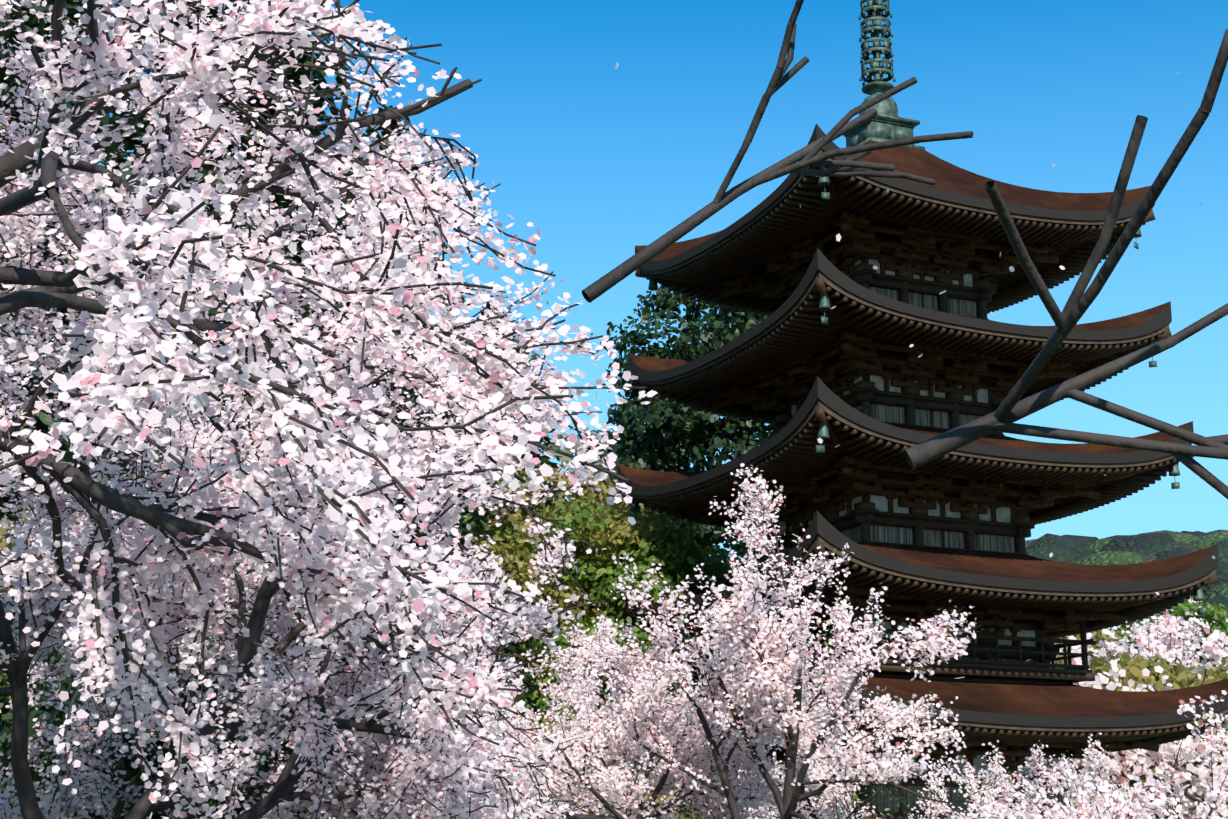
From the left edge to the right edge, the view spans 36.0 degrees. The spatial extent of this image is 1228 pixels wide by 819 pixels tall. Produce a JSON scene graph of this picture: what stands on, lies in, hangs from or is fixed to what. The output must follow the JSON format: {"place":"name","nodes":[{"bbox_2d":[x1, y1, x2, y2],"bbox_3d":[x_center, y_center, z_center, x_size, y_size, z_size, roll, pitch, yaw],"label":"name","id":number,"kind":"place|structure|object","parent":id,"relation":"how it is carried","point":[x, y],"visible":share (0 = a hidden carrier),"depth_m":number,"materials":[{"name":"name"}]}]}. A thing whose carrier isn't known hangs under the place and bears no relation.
{"place":"outdoors","nodes":[
{"label":"outdoors","id":0,"kind":"place"},
{"bbox_2d":[0,0,144,648],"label":"cedar","id":1,"kind":"object","parent":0,"point":[10,35],"depth_m":30.90,"materials":[{"name":"plant"}]},
{"bbox_2d":[5,0,149,536],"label":"tree","id":2,"kind":"object","parent":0,"point":[70,5],"depth_m":44.15,"materials":[{"name":"plant"}]},
{"bbox_2d":[4,0,320,816],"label":"cedar","id":3,"kind":"object","parent":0,"point":[129,142],"depth_m":39.04,"materials":[{"name":"plant"}]},
{"bbox_2d":[108,12,441,540],"bbox_3d":[-7.031,0.340,38.691,8.774,20.596,8.088,6,-15,-24],"label":"cedar","id":4,"kind":"object","parent":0,"point":[319,76],"depth_m":39.67,"materials":[{"name":"plant"}]},
{"bbox_2d":[0,610,571,818],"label":"cherry","id":5,"kind":"object","parent":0,"point":[80,807],"depth_m":19.79,"materials":[{"name":"pink plant"}]},
{"bbox_2d":[0,128,605,818],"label":"cherry","id":6,"kind":"object","parent":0,"point":[370,801],"depth_m":15.65,"materials":[{"name":"pink plant"}]},
{"bbox_2d":[0,0,656,818],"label":"cherry","id":7,"kind":"object","parent":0,"point":[120,232],"depth_m":8.87,"materials":[{"name":"pink plant"}]},
{"bbox_2d":[130,234,544,818],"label":"cedar","id":8,"kind":"object","parent":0,"point":[463,520],"depth_m":32.85,"materials":[{"name":"plant"}]},
{"bbox_2d":[325,105,548,720],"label":"cedar","id":9,"kind":"object","parent":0,"point":[369,131],"depth_m":42.30,"materials":[{"name":"plant"}]},
{"bbox_2d":[338,651,582,818],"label":"cherry","id":10,"kind":"object","parent":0,"point":[515,715],"depth_m":29.25,"materials":[{"name":"pink plant"}]},
{"bbox_2d":[434,301,599,554],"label":"tree","id":11,"kind":"object","parent":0,"point":[544,459],"depth_m":48.74,"materials":[{"name":"plant"}]},
{"bbox_2d":[459,357,609,560],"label":"pale tree","id":12,"kind":"object","parent":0,"point":[566,459],"depth_m":50.95,"materials":[{"name":"plant"}]},
{"bbox_2d":[11,0,1227,558],"label":"sky","id":13,"kind":"structure","parent":0,"point":[605,160],"materials":[{"name":"blue"}]},
{"bbox_2d":[114,63,1227,816],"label":"petals","id":14,"kind":"object","parent":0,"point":[632,521],"visible":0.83,"depth_m":4.07,"materials":[{"name":"pink plant"}]},
{"bbox_2d":[516,609,829,818],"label":"cherry","id":15,"kind":"object","parent":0,"point":[610,755],"depth_m":23.85,"materials":[{"name":"pink plant"}]},
{"bbox_2d":[394,463,1008,818],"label":"cherry","id":16,"kind":"object","parent":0,"point":[767,684],"depth_m":22.08,"materials":[{"name":"pink plant"}]},
{"bbox_2d":[704,681,1059,818],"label":"cherry","id":17,"kind":"object","parent":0,"point":[812,772],"depth_m":30.48,"materials":[{"name":"pink plant"}]},
{"bbox_2d":[605,152,1227,818],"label":"frame","id":18,"kind":"object","parent":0,"point":[801,210],"depth_m":37.36,"materials":[{"name":"brown wood"}]},
{"bbox_2d":[751,286,1066,813],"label":"windows","id":19,"kind":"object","parent":18,"relation":"attached to","point":[903,535],"visible":0.06,"depth_m":37.74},
{"bbox_2d":[598,123,1227,730],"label":"pagoda roof","id":20,"kind":"structure","parent":18,"relation":"attached to","point":[838,405],"depth_m":35.94,"materials":[{"name":"brown wood"}]},
{"bbox_2d":[608,149,1227,735],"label":"roof eaves edge","id":21,"kind":"object","parent":18,"relation":"attached to","point":[886,437],"visible":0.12,"depth_m":35.97,"materials":[{"name":"brown wood"}]},
{"bbox_2d":[685,211,1158,776],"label":"roof brackets","id":22,"kind":"object","parent":18,"relation":"attached to","point":[917,249],"visible":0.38,"depth_m":38.23,"materials":[{"name":"brown wood"}]},
{"bbox_2d":[951,733,1227,818],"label":"cherry","id":23,"kind":"object","parent":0,"point":[1095,765],"depth_m":27.30,"materials":[{"name":"pink plant"}]},
{"bbox_2d":[963,690,1227,818],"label":"cherry","id":24,"kind":"object","parent":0,"point":[1082,812],"depth_m":16.90,"materials":[{"name":"pink plant"}]},
{"bbox_2d":[1060,626,1148,664],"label":"cherry tree","id":25,"kind":"object","parent":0,"point":[1108,646],"depth_m":78.96,"materials":[{"name":"pink plant"}]},
{"bbox_2d":[1056,635,1192,797],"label":"cherry tree","id":26,"kind":"object","parent":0,"point":[1111,685],"depth_m":50.41,"materials":[{"name":"pink plant"}]},
{"bbox_2d":[1057,613,1227,790],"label":"cherry tree","id":27,"kind":"object","parent":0,"point":[1210,650],"depth_m":55.58,"materials":[{"name":"pink plant"}]},
{"bbox_2d":[1095,688,1227,818],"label":"cherry tree","id":28,"kind":"object","parent":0,"point":[1170,749],"depth_m":46.51,"materials":[{"name":"pink plant"}]},
{"bbox_3d":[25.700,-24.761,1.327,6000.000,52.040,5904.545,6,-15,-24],"label":"ground","id":29,"kind":"structure","parent":0,"visible":0},
{"bbox_2d":[0,502,191,818],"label":"leaves","id":30,"kind":"object","parent":29,"relation":"on","point":[10,545],"depth_m":25.23,"materials":[{"name":"green plant"}]},
{"bbox_2d":[0,503,345,818],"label":"leaves","id":31,"kind":"object","parent":29,"relation":"on","point":[128,775],"visible":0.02,"depth_m":31.40,"materials":[{"name":"green plant"}]},
{"bbox_2d":[0,592,382,818],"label":"leaves","id":32,"kind":"object","parent":29,"relation":"on","point":[57,719],"visible":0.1,"depth_m":21.09,"materials":[{"name":"pink plant"}]},
{"bbox_2d":[454,643,524,669],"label":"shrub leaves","id":33,"kind":"object","parent":29,"relation":"on","point":[515,656],"depth_m":39.88,"materials":[{"name":"green plant"}]},
{"bbox_2d":[441,463,642,693],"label":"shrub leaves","id":34,"kind":"object","parent":29,"relation":"on","point":[546,671],"visible":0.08,"depth_m":43.19,"materials":[{"name":"green plant"}]},
{"bbox_2d":[443,466,656,766],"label":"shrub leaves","id":35,"kind":"object","parent":29,"relation":"on","point":[520,577],"visible":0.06,"depth_m":40.81,"materials":[{"name":"green plant"}]},
{"bbox_2d":[472,496,727,818],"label":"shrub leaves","id":36,"kind":"object","parent":29,"relation":"on","point":[644,554],"visible":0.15,"depth_m":40.96,"materials":[{"name":"green plant"}]},
{"bbox_2d":[523,499,700,713],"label":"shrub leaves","id":37,"kind":"object","parent":29,"relation":"on","point":[607,509],"visible":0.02,"depth_m":45.61,"materials":[{"name":"green plant"}]},
{"bbox_2d":[511,691,722,818],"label":"leaves","id":38,"kind":"object","parent":29,"relation":"on","point":[683,815],"visible":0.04,"depth_m":34.21,"materials":[{"name":"pink plant"}]},
{"bbox_2d":[515,476,767,816],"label":"shrub leaves","id":39,"kind":"object","parent":29,"relation":"on","point":[631,532],"visible":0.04,"depth_m":42.09,"materials":[{"name":"green plant"}]},
{"bbox_2d":[570,286,775,569],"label":"tree","id":40,"kind":"object","parent":29,"relation":"on","point":[668,436],"depth_m":56.47,"materials":[{"name":"green plant"}]},
{"bbox_2d":[673,524,767,816],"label":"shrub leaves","id":41,"kind":"object","parent":29,"relation":"on","point":[718,562],"visible":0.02,"depth_m":44.06,"materials":[{"name":"green plant"}]},
{"bbox_2d":[582,0,972,302],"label":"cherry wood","id":42,"kind":"object","parent":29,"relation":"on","point":[723,198],"visible":1,"depth_m":0.78,"materials":[{"name":"brown wood"}]},
{"bbox_2d":[761,567,1063,663],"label":"shrub leaves","id":43,"kind":"object","parent":29,"relation":"on","point":[1060,661],"depth_m":46.43,"materials":[{"name":"green plant"}]},
{"bbox_2d":[904,28,1227,498],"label":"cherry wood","id":44,"kind":"object","parent":29,"relation":"on","point":[1007,413],"visible":1,"depth_m":0.50,"materials":[{"name":"wood"}]},
{"bbox_2d":[1054,628,1124,662],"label":"tree leaves","id":45,"kind":"object","parent":29,"relation":"on","point":[1099,636],"visible":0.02,"depth_m":98.12,"materials":[{"name":"green plant"}]},
{"bbox_2d":[1025,539,1227,620],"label":"hill trees","id":46,"kind":"object","parent":29,"relation":"on","point":[1149,558],"depth_m":263.21,"materials":[{"name":"green plant"}]},
{"bbox_2d":[1026,529,1227,667],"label":"hill trees","id":47,"kind":"object","parent":29,"relation":"on","point":[1112,550],"depth_m":270.51,"materials":[{"name":"green plant"}]},
{"bbox_2d":[1055,648,1221,818],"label":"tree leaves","id":48,"kind":"object","parent":29,"relation":"on","point":[1176,674],"visible":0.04,"depth_m":52.62,"materials":[{"name":"green plant"}]},
{"bbox_2d":[1096,595,1227,667],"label":"blossoms","id":49,"kind":"object","parent":29,"relation":"on","point":[1180,609],"visible":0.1,"depth_m":109.58,"materials":[{"name":"pink plant"}]},
{"bbox_2d":[1103,598,1227,675],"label":"cherry tree","id":50,"kind":"object","parent":29,"relation":"on","point":[1163,648],"depth_m":88.36,"materials":[{"name":"pink plant"}]},
{"bbox_2d":[1172,656,1227,685],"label":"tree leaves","id":51,"kind":"object","parent":29,"relation":"on","point":[1218,673],"depth_m":60.23,"materials":[{"name":"green plant"}]},
{"bbox_2d":[1182,731,1227,791],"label":"tree leaves","id":52,"kind":"object","parent":29,"relation":"on","point":[1198,763],"visible":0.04,"depth_m":49.07,"materials":[{"name":"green plant"}]},
{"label":"pagoda platform","id":53,"kind":"structure","parent":29,"relation":"on","visible":0},
{"bbox_2d":[610,0,1227,744],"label":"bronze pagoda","id":54,"kind":"object","parent":53,"relation":"on","point":[886,124],"visible":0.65,"depth_m":41.36,"materials":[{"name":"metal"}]}
]}

